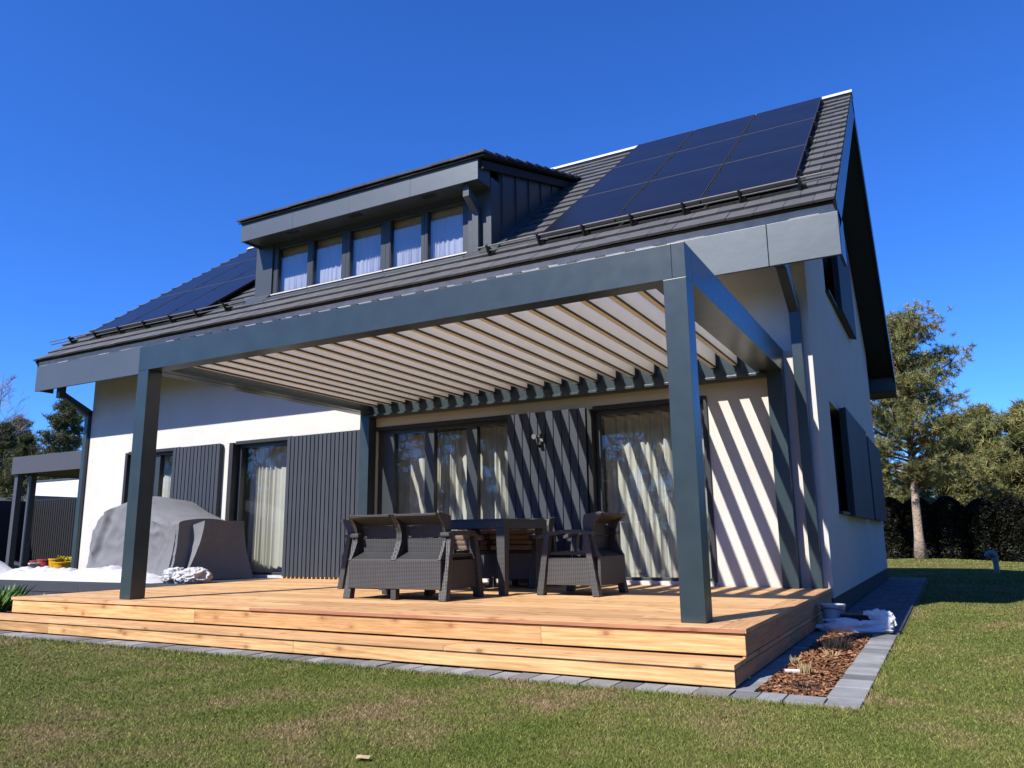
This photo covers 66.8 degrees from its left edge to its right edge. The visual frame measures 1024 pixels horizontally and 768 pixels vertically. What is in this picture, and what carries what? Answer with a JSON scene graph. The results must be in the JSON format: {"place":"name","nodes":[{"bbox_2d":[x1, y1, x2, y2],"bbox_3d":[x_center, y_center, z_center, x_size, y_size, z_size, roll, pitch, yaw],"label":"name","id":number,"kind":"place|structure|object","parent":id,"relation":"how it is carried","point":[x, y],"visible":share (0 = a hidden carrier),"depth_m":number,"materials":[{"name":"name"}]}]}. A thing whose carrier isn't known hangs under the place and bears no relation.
{"place":"outdoors","nodes":[
{"label":"outdoors","id":0,"kind":"place"},
{"bbox_2d":[0,588,20,612],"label":"lily clump","id":1,"kind":"object","parent":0,"point":[6,601],"visible":0.86,"depth_m":9.85,"materials":[{"name":"green plant"}]},
{"bbox_2d":[0,584,35,610],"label":"lily clump","id":2,"kind":"object","parent":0,"point":[12,590],"visible":0.3,"depth_m":10.45,"materials":[{"name":"green plant"}]},
{"bbox_2d":[0,478,78,500],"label":"neighbour house","id":3,"kind":"structure","parent":0,"point":[58,488],"depth_m":50.17,"materials":[{"name":"white paint"}]},
{"bbox_2d":[0,535,1023,767],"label":"lawn","id":4,"kind":"structure","parent":0,"point":[906,625],"depth_m":3.98,"materials":[{"name":"plant"}]},
{"bbox_2d":[0,421,28,497],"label":"pine tree","id":5,"kind":"object","parent":4,"relation":"on","point":[9,444],"visible":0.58,"depth_m":63.07,"materials":[{"name":"green plant"}]},
{"bbox_2d":[0,374,35,464],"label":"birch tree","id":6,"kind":"object","parent":4,"relation":"on","point":[4,400],"visible":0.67,"depth_m":64.81,"materials":[{"name":"plant"}]},
{"bbox_2d":[0,486,36,500],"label":"shrub","id":7,"kind":"object","parent":4,"relation":"on","point":[4,495],"visible":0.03,"depth_m":41.89,"materials":[{"name":"green plant"}]},
{"bbox_2d":[13,561,35,568],"bbox_3d":[-14.283,5.362,22.708,1.923,0.410,0.440,-7,-13,28],"label":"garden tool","id":8,"kind":"object","parent":4,"relation":"on","point":[16,564],"visible":0.1,"depth_m":22.62,"materials":[{"name":"grey metal"}]},
{"bbox_2d":[10,413,41,479],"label":"pine tree","id":9,"kind":"object","parent":4,"relation":"on","point":[22,423],"visible":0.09,"depth_m":67.98,"materials":[{"name":"green plant"}]},
{"bbox_2d":[0,432,52,497],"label":"pine tree","id":10,"kind":"object","parent":4,"relation":"on","point":[25,444],"visible":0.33,"depth_m":60.70,"materials":[{"name":"green plant"}]},
{"bbox_2d":[28,563,39,566],"bbox_3d":[-15.632,5.869,24.848,1.493,0.280,0.474,-7,-13,28],"label":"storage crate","id":11,"kind":"object","parent":4,"relation":"on","point":[35,564],"visible":0.22,"depth_m":24.47,"materials":[{"name":"grey plastic"}]},
{"bbox_2d":[0,497,76,562],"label":"slat fence","id":12,"kind":"object","parent":4,"relation":"on","point":[52,530],"visible":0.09,"depth_m":27.22,"materials":[{"name":"grey metal"}]},
{"bbox_2d":[37,559,48,566],"bbox_3d":[-14.864,5.796,24.821,0.594,0.394,0.585,-7,-13,28],"label":"plant pot","id":13,"kind":"object","parent":4,"relation":"on","point":[43,562],"visible":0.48,"depth_m":24.59,"materials":[{"name":"red plastic"}]},
{"bbox_2d":[5,450,81,568],"bbox_3d":[-9.356,3.534,21.008,7.700,3.215,4.100,-7,-13,28],"label":"carport","id":14,"kind":"object","parent":4,"relation":"on","point":[60,465],"visible":0.36,"depth_m":21.11,"materials":[{"name":"grey metal"}]},
{"bbox_2d":[25,399,84,495],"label":"pine tree","id":15,"kind":"object","parent":4,"relation":"on","point":[63,421],"visible":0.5,"depth_m":59.56,"materials":[{"name":"green plant"}]},
{"bbox_2d":[48,558,64,566],"bbox_3d":[-14.199,5.646,24.175,0.445,0.422,0.438,-7,-13,28],"label":"plant pot","id":16,"kind":"object","parent":4,"relation":"on","point":[51,560],"visible":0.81,"depth_m":24.03,"materials":[{"name":"yellow plastic"}]},
{"bbox_2d":[52,562,70,568],"bbox_3d":[-13.323,5.447,23.020,0.551,0.340,0.543,-7,-13,28],"label":"plant pot","id":17,"kind":"object","parent":4,"relation":"on","point":[57,565],"visible":0.62,"depth_m":22.82,"materials":[{"name":"yellow plastic"}]},
{"bbox_2d":[54,555,70,561],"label":"flowers","id":18,"kind":"object","parent":4,"relation":"on","point":[66,559],"visible":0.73,"depth_m":24.26,"materials":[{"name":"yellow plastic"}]},
{"bbox_2d":[0,578,281,595],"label":"composite terrace","id":19,"kind":"structure","parent":4,"relation":"on","point":[50,587],"depth_m":11.55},
{"bbox_2d":[0,561,11,573],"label":"fleece sheet","id":20,"kind":"object","parent":19,"relation":"on","point":[4,567],"visible":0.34,"depth_m":13.44,"materials":[{"name":"white fabric"}]},
{"bbox_2d":[0,565,162,582],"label":"fleece sheet","id":21,"kind":"object","parent":19,"relation":"on","point":[111,573],"visible":0.73,"depth_m":11.74,"materials":[{"name":"white fabric"}]},
{"bbox_2d":[86,496,253,579],"bbox_3d":[-5.399,2.381,12.104,2.720,1.264,1.160,-7,-13,28],"label":"furniture cover","id":22,"kind":"object","parent":19,"relation":"on","point":[185,534],"visible":0.65,"depth_m":11.62,"materials":[{"name":"grey fabric"}]},
{"bbox_2d":[158,567,184,582],"bbox_3d":[-4.703,2.681,10.885,0.548,0.231,0.370,-7,-13,28],"label":"crumpled fleece","id":23,"kind":"object","parent":19,"relation":"on","point":[170,575],"visible":0.59,"depth_m":10.77,"materials":[{"name":"white fabric"}]},
{"bbox_2d":[176,567,212,583],"bbox_3d":[-4.403,2.654,10.766,0.444,0.240,0.506,9,-15,-41],"label":"crumpled fleece","id":24,"kind":"object","parent":19,"relation":"on","point":[194,575],"visible":0.89,"depth_m":10.64,"materials":[{"name":"white fabric"}]},
{"bbox_2d":[355,755,370,758],"bbox_3d":[-0.598,1.496,3.116,0.064,0.014,0.040,-7,-13,28],"label":"dry leaf","id":25,"kind":"object","parent":4,"relation":"on","point":[364,756],"visible":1,"depth_m":3.11,"materials":[{"name":"plant"}]},
{"bbox_2d":[0,578,831,687],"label":"wooden terrace","id":26,"kind":"structure","parent":4,"relation":"on","point":[640,633],"depth_m":6.08,"materials":[{"name":"brown wood"}]},
{"bbox_2d":[337,519,419,589],"bbox_3d":[-1.589,2.021,9.285,0.714,0.800,0.720,-7,-13,28],"label":"garden armchair","id":27,"kind":"object","parent":26,"relation":"on","point":[348,524],"visible":0.16,"depth_m":9.09,"materials":[{"name":"grey wicker"}]},
{"bbox_2d":[343,512,483,601],"bbox_3d":[-0.971,1.683,7.621,1.200,0.800,0.714,-7,-13,28],"label":"garden loveseat","id":28,"kind":"object","parent":26,"relation":"on","point":[395,559],"visible":1,"depth_m":7.41,"materials":[{"name":"grey wicker"}]},
{"bbox_2d":[119,241,801,622],"bbox_3d":[-0.449,0.847,8.310,5.951,2.694,3.800,-7,-13,28],"label":"pergola","id":29,"kind":"object","parent":26,"relation":"on","point":[673,317],"visible":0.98,"depth_m":7.83,"materials":[{"name":"paint"}]},
{"bbox_2d":[426,518,547,595],"bbox_3d":[-0.258,1.839,8.326,0.950,0.750,0.950,-7,-13,28],"label":"garden table","id":30,"kind":"object","parent":26,"relation":"on","point":[502,526],"visible":0.66,"depth_m":7.87,"materials":[{"name":"grey plastic"}]},
{"bbox_2d":[453,517,559,588],"bbox_3d":[-0.099,2.002,9.284,1.200,0.800,0.714,-7,-13,28],"label":"garden loveseat","id":31,"kind":"object","parent":26,"relation":"on","point":[522,564],"visible":0.27,"depth_m":8.88,"materials":[{"name":"grey wicker"}]},
{"bbox_2d":[453,545,490,549],"bbox_3d":[-0.408,1.958,9.310,0.500,0.055,0.480,-7,-13,27],"label":"seat cushion","id":32,"kind":"object","parent":31,"relation":"on","point":[466,547],"visible":0.33,"depth_m":9.11,"materials":[{"name":"brown fabric"}]},
{"bbox_2d":[454,540,492,544],"bbox_3d":[-0.411,1.902,9.322,0.500,0.055,0.480,-6,-13,27],"label":"seat cushion","id":33,"kind":"object","parent":32,"relation":"on","point":[466,542],"visible":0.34,"depth_m":9.12,"materials":[{"name":"beige fabric"}]},
{"bbox_2d":[454,535,490,539],"bbox_3d":[-0.419,1.843,9.324,0.500,0.055,0.480,-7,-13,31],"label":"seat cushion","id":34,"kind":"object","parent":33,"relation":"on","point":[462,537],"visible":0.29,"depth_m":9.13,"materials":[{"name":"beige fabric"}]},
{"bbox_2d":[454,530,490,534],"bbox_3d":[-0.392,1.787,9.341,0.500,0.055,0.480,-7,-13,30],"label":"seat cushion","id":35,"kind":"object","parent":34,"relation":"on","point":[484,532],"visible":0.26,"depth_m":9.05,"materials":[{"name":"brown fabric"}]},
{"bbox_2d":[490,545,532,549],"bbox_3d":[0.079,1.896,9.025,0.500,0.055,0.480,-7,-13,27],"label":"seat cushion","id":36,"kind":"object","parent":31,"relation":"on","point":[517,547],"visible":0.65,"depth_m":8.78,"materials":[{"name":"brown fabric"}]},
{"bbox_2d":[492,539,532,544],"bbox_3d":[0.103,1.843,9.059,0.500,0.055,0.480,-7,-13,31],"label":"seat cushion","id":37,"kind":"object","parent":36,"relation":"on","point":[522,542],"visible":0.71,"depth_m":8.81,"materials":[{"name":"brown fabric"}]},
{"bbox_2d":[490,534,530,539],"bbox_3d":[0.076,1.784,9.059,0.500,0.055,0.480,-7,-13,28],"label":"seat cushion","id":38,"kind":"object","parent":37,"relation":"on","point":[517,536],"visible":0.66,"depth_m":8.81,"materials":[{"name":"brown fabric"}]},
{"bbox_2d":[489,529,534,534],"bbox_3d":[0.070,1.728,9.074,0.500,0.055,0.480,-7,-13,30],"label":"seat cushion","id":39,"kind":"object","parent":38,"relation":"on","point":[517,531],"visible":0.65,"depth_m":8.83,"materials":[{"name":"fabric"}]},
{"bbox_2d":[536,511,628,596],"bbox_3d":[0.727,1.709,7.857,0.714,0.800,0.720,-7,-13,30],"label":"garden armchair","id":40,"kind":"object","parent":26,"relation":"on","point":[599,565],"visible":1,"depth_m":7.64,"materials":[{"name":"grey wicker"}]},
{"bbox_2d":[0,630,896,709],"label":"paving edge","id":41,"kind":"object","parent":4,"relation":"on","point":[858,677],"visible":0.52,"depth_m":5.02,"materials":[{"name":"concrete"}]},
{"bbox_2d":[33,89,896,609],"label":"house","id":42,"kind":"structure","parent":4,"relation":"on","point":[793,267],"depth_m":11.10,"materials":[{"name":"white paint"}]},
{"bbox_2d":[86,291,187,335],"bbox_3d":[-7.226,-1.367,15.093,1.120,0.084,1.758,-7,25,28],"label":"solar panel","id":43,"kind":"object","parent":42,"relation":"attached to","point":[134,314],"visible":0.78,"depth_m":15.04,"materials":[{"name":"glass"}]},
{"bbox_2d":[153,451,172,496],"bbox_3d":[-6.280,2.267,13.661,1.410,2.135,0.092,-7,-13,28],"label":"window","id":44,"kind":"structure","parent":42,"relation":"in","point":[160,457],"depth_m":13.74,"materials":[{"name":"paint"}]},
{"bbox_2d":[162,456,172,497],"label":"curtain","id":45,"kind":"object","parent":42,"relation":"hanging from","point":[167,477],"visible":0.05,"depth_m":14.04,"materials":[{"name":"white fabric"}]},
{"bbox_2d":[122,282,225,327],"bbox_3d":[-6.292,-1.478,14.589,1.120,0.084,1.758,-7,25,28],"label":"solar panel","id":46,"kind":"object","parent":42,"relation":"attached to","point":[175,304],"visible":0.77,"depth_m":14.53,"materials":[{"name":"glass"}]},
{"bbox_2d":[156,261,244,298],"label":"solar panel","id":47,"kind":"object","parent":42,"relation":"attached to","point":[201,279],"visible":0.71,"depth_m":16.46,"materials":[{"name":"blue glass"}]},
{"bbox_2d":[160,275,255,319],"bbox_3d":[-5.359,-1.590,14.085,1.120,0.084,1.758,-7,25,28],"label":"solar panel","id":48,"kind":"object","parent":42,"relation":"attached to","point":[215,296],"visible":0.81,"depth_m":13.97,"materials":[{"name":"blue glass"}]},
{"bbox_2d":[190,258,256,290],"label":"solar panel","id":49,"kind":"object","parent":42,"relation":"attached to","point":[236,271],"visible":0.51,"depth_m":15.85,"materials":[{"name":"glass"}]},
{"bbox_2d":[214,248,256,268],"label":"solar panel","id":50,"kind":"object","parent":42,"relation":"attached to","point":[249,254],"visible":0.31,"depth_m":17.62,"materials":[{"name":"glass"}]},
{"bbox_2d":[230,266,255,280],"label":"solar panel","id":51,"kind":"object","parent":42,"relation":"attached to","point":[250,272],"visible":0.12,"depth_m":15.13,"materials":[{"name":"glass"}]},
{"bbox_2d":[236,441,286,574],"bbox_3d":[-3.931,1.978,12.403,1.250,2.115,0.080,-7,-13,28],"label":"patio door","id":52,"kind":"structure","parent":42,"relation":"in","point":[241,468],"depth_m":12.70,"materials":[{"name":"paint"}]},
{"bbox_2d":[247,446,286,571],"bbox_3d":[-3.824,2.043,12.619,1.300,2.050,0.098,-7,-13,28],"label":"curtain","id":53,"kind":"object","parent":42,"relation":"hanging from","point":[266,512],"visible":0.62,"depth_m":12.72,"materials":[{"name":"white fabric"}]},
{"bbox_2d":[281,252,307,291],"bbox_3d":[-3.524,-1.803,12.770,0.746,0.705,0.035,-7,-13,28],"label":"curtain","id":54,"kind":"object","parent":42,"relation":"hanging from","point":[294,271],"visible":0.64,"depth_m":12.81,"materials":[{"name":"white fabric"}]},
{"bbox_2d":[316,243,341,283],"bbox_3d":[-2.874,-1.880,12.420,0.690,0.705,0.038,-7,-13,28],"label":"curtain","id":55,"kind":"object","parent":42,"relation":"hanging from","point":[329,259],"visible":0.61,"depth_m":12.46,"materials":[{"name":"white fabric"}]},
{"bbox_2d":[353,234,380,275],"bbox_3d":[-2.205,-1.960,12.058,0.700,0.705,0.042,-7,-13,28],"label":"curtain","id":56,"kind":"object","parent":42,"relation":"hanging from","point":[367,251],"visible":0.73,"depth_m":12.10,"materials":[{"name":"white fabric"}]},
{"bbox_2d":[394,224,420,266],"bbox_3d":[-1.532,-2.041,11.693,0.660,0.705,0.040,-7,-13,28],"label":"curtain","id":57,"kind":"object","parent":42,"relation":"hanging from","point":[407,245],"visible":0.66,"depth_m":11.73,"materials":[{"name":"white fabric"}]},
{"bbox_2d":[377,420,506,537],"bbox_3d":[-0.915,1.617,10.768,2.350,2.115,0.092,-7,-13,28],"label":"patio door","id":58,"kind":"structure","parent":42,"relation":"in","point":[388,440],"depth_m":10.96,"materials":[{"name":"paint"}]},
{"bbox_2d":[431,214,462,258],"bbox_3d":[-0.912,-2.115,11.360,0.716,0.705,0.038,-7,-13,28],"label":"curtain","id":59,"kind":"object","parent":42,"relation":"hanging from","point":[446,236],"visible":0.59,"depth_m":11.39,"materials":[{"name":"white fabric"}]},
{"bbox_2d":[397,426,507,550],"bbox_3d":[-0.830,1.686,11.005,2.460,2.050,0.098,-7,-13,28],"label":"curtain","id":60,"kind":"object","parent":42,"relation":"hanging from","point":[452,478],"visible":0.33,"depth_m":11.07,"materials":[{"name":"white fabric"}]},
{"bbox_2d":[531,433,545,446],"bbox_3d":[0.351,0.722,9.936,0.180,0.163,0.110,-7,-13,28],"label":"security lamp","id":61,"kind":"object","parent":42,"relation":"attached to","point":[541,436],"visible":1,"depth_m":9.93,"materials":[{"name":"plastic"}]},
{"bbox_2d":[540,182,647,237],"bbox_3d":[1.158,-2.368,10.568,1.120,0.084,1.758,-7,25,28],"label":"solar panel","id":62,"kind":"object","parent":42,"relation":"attached to","point":[600,206],"visible":0.78,"depth_m":10.48,"materials":[{"name":"black glass"}]},
{"bbox_2d":[580,153,673,197],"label":"solar panel","id":63,"kind":"object","parent":42,"relation":"attached to","point":[636,173],"visible":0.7,"depth_m":11.92,"materials":[{"name":"black glass"}]},
{"bbox_2d":[613,130,694,167],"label":"solar panel","id":64,"kind":"object","parent":42,"relation":"attached to","point":[656,148],"visible":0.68,"depth_m":13.34,"materials":[{"name":"black glass"}]},
{"bbox_2d":[595,401,713,581],"bbox_3d":[1.707,1.305,9.359,1.415,2.115,0.080,-7,-13,28],"label":"patio door","id":65,"kind":"structure","parent":42,"relation":"in","point":[598,414],"depth_m":9.62,"materials":[{"name":"paint"}]},
{"bbox_2d":[602,409,711,577],"bbox_3d":[1.775,1.375,9.601,1.572,2.050,0.105,-7,-13,28],"label":"curtain","id":66,"kind":"object","parent":42,"relation":"hanging from","point":[638,472],"visible":0.44,"depth_m":9.68,"materials":[{"name":"white fabric"}]},
{"bbox_2d":[616,164,722,221],"bbox_3d":[2.092,-2.479,10.064,1.120,0.084,1.758,-7,25,28],"label":"solar panel","id":67,"kind":"object","parent":42,"relation":"attached to","point":[678,189],"visible":0.78,"depth_m":9.97,"materials":[{"name":"black glass"}]},
{"bbox_2d":[649,136,740,181],"bbox_3d":[2.756,-3.310,11.478,1.120,0.084,1.758,-7,25,28],"label":"solar panel","id":68,"kind":"object","parent":42,"relation":"attached to","point":[700,157],"visible":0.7,"depth_m":11.41,"materials":[{"name":"black glass"}]},
{"bbox_2d":[675,114,755,152],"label":"solar panel","id":69,"kind":"object","parent":42,"relation":"attached to","point":[727,130],"visible":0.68,"depth_m":12.83,"materials":[{"name":"black glass"}]},
{"bbox_2d":[701,145,808,202],"bbox_3d":[3.026,-2.591,9.560,1.120,0.084,1.758,-7,25,28],"label":"solar panel","id":70,"kind":"object","parent":42,"relation":"attached to","point":[772,167],"visible":0.97,"depth_m":9.46,"materials":[{"name":"glass"}]},
{"bbox_2d":[725,118,817,163],"bbox_3d":[3.690,-3.422,10.974,1.120,0.084,1.758,-7,25,28],"label":"solar panel","id":71,"kind":"object","parent":42,"relation":"attached to","point":[783,137],"visible":0.94,"depth_m":10.90,"materials":[{"name":"black glass"}]},
{"bbox_2d":[743,97,824,134],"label":"solar panel","id":72,"kind":"object","parent":42,"relation":"attached to","point":[788,114],"visible":0.91,"depth_m":12.33,"materials":[{"name":"black glass"}]},
{"bbox_2d":[822,257,851,338],"bbox_3d":[4.862,-1.769,11.942,0.260,1.585,2.940,-7,-13,28],"label":"window","id":73,"kind":"structure","parent":42,"relation":"in","point":[827,263],"depth_m":12.53,"materials":[{"name":"paint"}]},
{"bbox_2d":[830,415,850,514],"bbox_3d":[4.592,1.143,10.797,0.260,1.375,3.210,-7,-13,28],"label":"window","id":74,"kind":"structure","parent":42,"relation":"in","point":[835,426],"depth_m":11.25,"materials":[{"name":"paint"}]},
{"bbox_2d":[883,497,912,558],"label":"thuja","id":75,"kind":"object","parent":4,"relation":"on","point":[892,504],"visible":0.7,"depth_m":23.38,"materials":[{"name":"green plant"}]},
{"bbox_2d":[881,447,929,550],"bbox_3d":[13.587,4.145,28.916,3.747,4.567,4.042,-3,-12,14],"label":"pine tree","id":76,"kind":"object","parent":4,"relation":"on","point":[887,489],"visible":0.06,"depth_m":28.12,"materials":[{"name":"green plant"}]},
{"bbox_2d":[898,497,938,558],"bbox_3d":[12.264,4.373,23.409,1.104,1.986,1.095,10,-15,-42],"label":"thuja","id":77,"kind":"object","parent":4,"relation":"on","point":[928,530],"visible":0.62,"depth_m":23.15,"materials":[{"name":"green plant"}]},
{"bbox_2d":[884,472,954,551],"bbox_3d":[13.535,4.189,25.979,2.948,3.331,2.733,-3,-11,10],"label":"pine tree","id":78,"kind":"object","parent":4,"relation":"on","point":[905,493],"visible":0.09,"depth_m":25.95,"materials":[{"name":"green plant"}]},
{"bbox_2d":[870,296,1000,558],"bbox_3d":[11.518,1.337,22.445,4.799,7.336,4.968,-7,-13,28],"label":"pine tree","id":79,"kind":"object","parent":4,"relation":"on","point":[902,414],"visible":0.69,"depth_m":22.05,"materials":[{"name":"green plant"}]},
{"bbox_2d":[929,496,970,559],"bbox_3d":[12.947,4.291,22.995,1.104,1.971,1.112,9,-15,-41],"label":"thuja","id":80,"kind":"object","parent":4,"relation":"on","point":[951,529],"visible":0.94,"depth_m":22.75,"materials":[{"name":"green plant"}]},
{"bbox_2d":[897,423,1008,550],"bbox_3d":[16.362,3.671,28.485,4.660,5.265,4.320,2,-12,-13],"label":"pine tree","id":81,"kind":"object","parent":4,"relation":"on","point":[955,455],"visible":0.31,"depth_m":28.16,"materials":[{"name":"green plant"}]},
{"bbox_2d":[962,498,1006,560],"bbox_3d":[13.721,4.255,22.618,1.107,1.875,1.098,7,-13,-32],"label":"thuja","id":82,"kind":"object","parent":4,"relation":"on","point":[983,505],"visible":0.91,"depth_m":22.40,"materials":[{"name":"green plant"}]},
{"bbox_2d":[961,401,1007,549],"bbox_3d":[19.912,3.861,32.685,5.707,6.447,5.290,0,-11,-5],"label":"pine tree","id":83,"kind":"object","parent":4,"relation":"on","point":[984,441],"visible":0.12,"depth_m":32.33,"materials":[{"name":"green plant"}]},
{"bbox_2d":[952,397,1023,547],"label":"pine tree","id":84,"kind":"object","parent":4,"relation":"on","point":[1008,462],"visible":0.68,"depth_m":25.74,"materials":[{"name":"green plant"}]},
{"bbox_2d":[984,550,999,572],"bbox_3d":[10.523,3.889,17.025,0.268,0.492,0.132,-7,-13,28],"label":"vent pipe","id":85,"kind":"object","parent":4,"relation":"on","point":[993,554],"visible":0.98,"depth_m":16.97,"materials":[{"name":"grey plastic"}]},
{"bbox_2d":[995,497,1023,561],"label":"thuja","id":86,"kind":"object","parent":4,"relation":"on","point":[1012,505],"visible":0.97,"depth_m":22.09,"materials":[{"name":"green plant"}]},
{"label":"bed soil","id":87,"kind":"structure","parent":4,"relation":"in","visible":0},
{"bbox_2d":[756,632,871,696],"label":"bark mulch","id":88,"kind":"object","parent":87,"relation":"on","point":[849,656],"visible":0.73,"depth_m":5.02,"materials":[{"name":"brown wood"}]},
{"bbox_2d":[785,669,799,672],"bbox_3d":[1.768,1.809,4.899,0.090,0.012,0.024,-3,0,11],"label":"plant marker","id":89,"kind":"object","parent":88,"relation":"on","point":[793,670],"visible":1,"depth_m":4.89,"materials":[{"name":"white plastic"}]},
{"bbox_2d":[789,657,799,662],"bbox_3d":[1.929,1.880,5.296,0.081,0.060,0.111,2,-12,-16],"label":"grass tuft","id":90,"kind":"object","parent":88,"relation":"on","point":[795,660],"visible":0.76,"depth_m":5.29,"materials":[{"name":"plant"}]},
{"bbox_2d":[797,661,811,674],"bbox_3d":[1.846,1.790,4.904,0.092,0.085,0.104,-7,-13,28],"label":"grass tuft","id":91,"kind":"object","parent":88,"relation":"on","point":[805,669],"visible":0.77,"depth_m":4.89,"materials":[{"name":"plant"}]},
{"bbox_2d":[789,681,820,690],"bbox_3d":[1.675,1.727,4.446,0.203,0.035,0.183,-7,-13,28],"label":"shrub","id":92,"kind":"object","parent":88,"relation":"on","point":[807,687],"visible":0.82,"depth_m":4.43,"materials":[{"name":"brown plant"}]},
{"bbox_2d":[821,650,840,657],"bbox_3d":[2.277,1.932,5.581,0.155,0.060,0.138,0,-11,-5],"label":"grass tuft","id":93,"kind":"object","parent":88,"relation":"on","point":[836,653],"visible":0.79,"depth_m":5.55,"materials":[{"name":"plant"}]},
{"bbox_2d":[817,636,855,650],"bbox_3d":[2.486,1.973,5.926,0.306,0.110,0.308,-7,-13,28],"label":"shrub","id":94,"kind":"object","parent":88,"relation":"on","point":[844,643],"visible":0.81,"depth_m":5.89,"materials":[{"name":"plant"}]},
{"bbox_2d":[0,0,1023,489],"label":"sky","id":95,"kind":"structure","parent":0,"point":[136,136],"materials":[{"name":"blue"}]},
{"bbox_2d":[820,577,926,634],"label":"side path","id":96,"kind":"structure","parent":0,"point":[897,597],"depth_m":10.32,"materials":[{"name":"grey concrete"}]},
{"bbox_2d":[820,603,846,622],"bbox_3d":[2.966,2.145,7.161,0.234,0.222,0.229,-7,-13,28],"label":"paint bucket","id":97,"kind":"object","parent":96,"relation":"on","point":[831,610],"visible":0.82,"depth_m":7.09,"materials":[{"name":"white plastic"}]},
{"bbox_2d":[816,617,893,633],"bbox_3d":[3.032,2.158,6.938,0.704,0.135,0.218,-7,-13,28],"label":"crumpled sheeting","id":98,"kind":"object","parent":96,"relation":"on","point":[843,625],"visible":0.93,"depth_m":6.85,"materials":[{"name":"plastic"}]},
{"bbox_2d":[840,613,869,620],"bbox_3d":[3.140,2.116,7.024,0.297,0.070,0.197,-7,-13,28],"label":"plant tray","id":99,"kind":"object","parent":98,"relation":"on","point":[859,616],"visible":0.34,"depth_m":6.97,"materials":[{"name":"black plastic"}]},
{"bbox_2d":[861,608,896,634],"bbox_3d":[3.251,2.117,6.893,0.307,0.251,0.193,-7,-13,28],"label":"crumpled sheeting","id":100,"kind":"object","parent":96,"relation":"on","point":[885,617],"visible":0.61,"depth_m":6.85,"materials":[{"name":"white plastic"}]}
]}

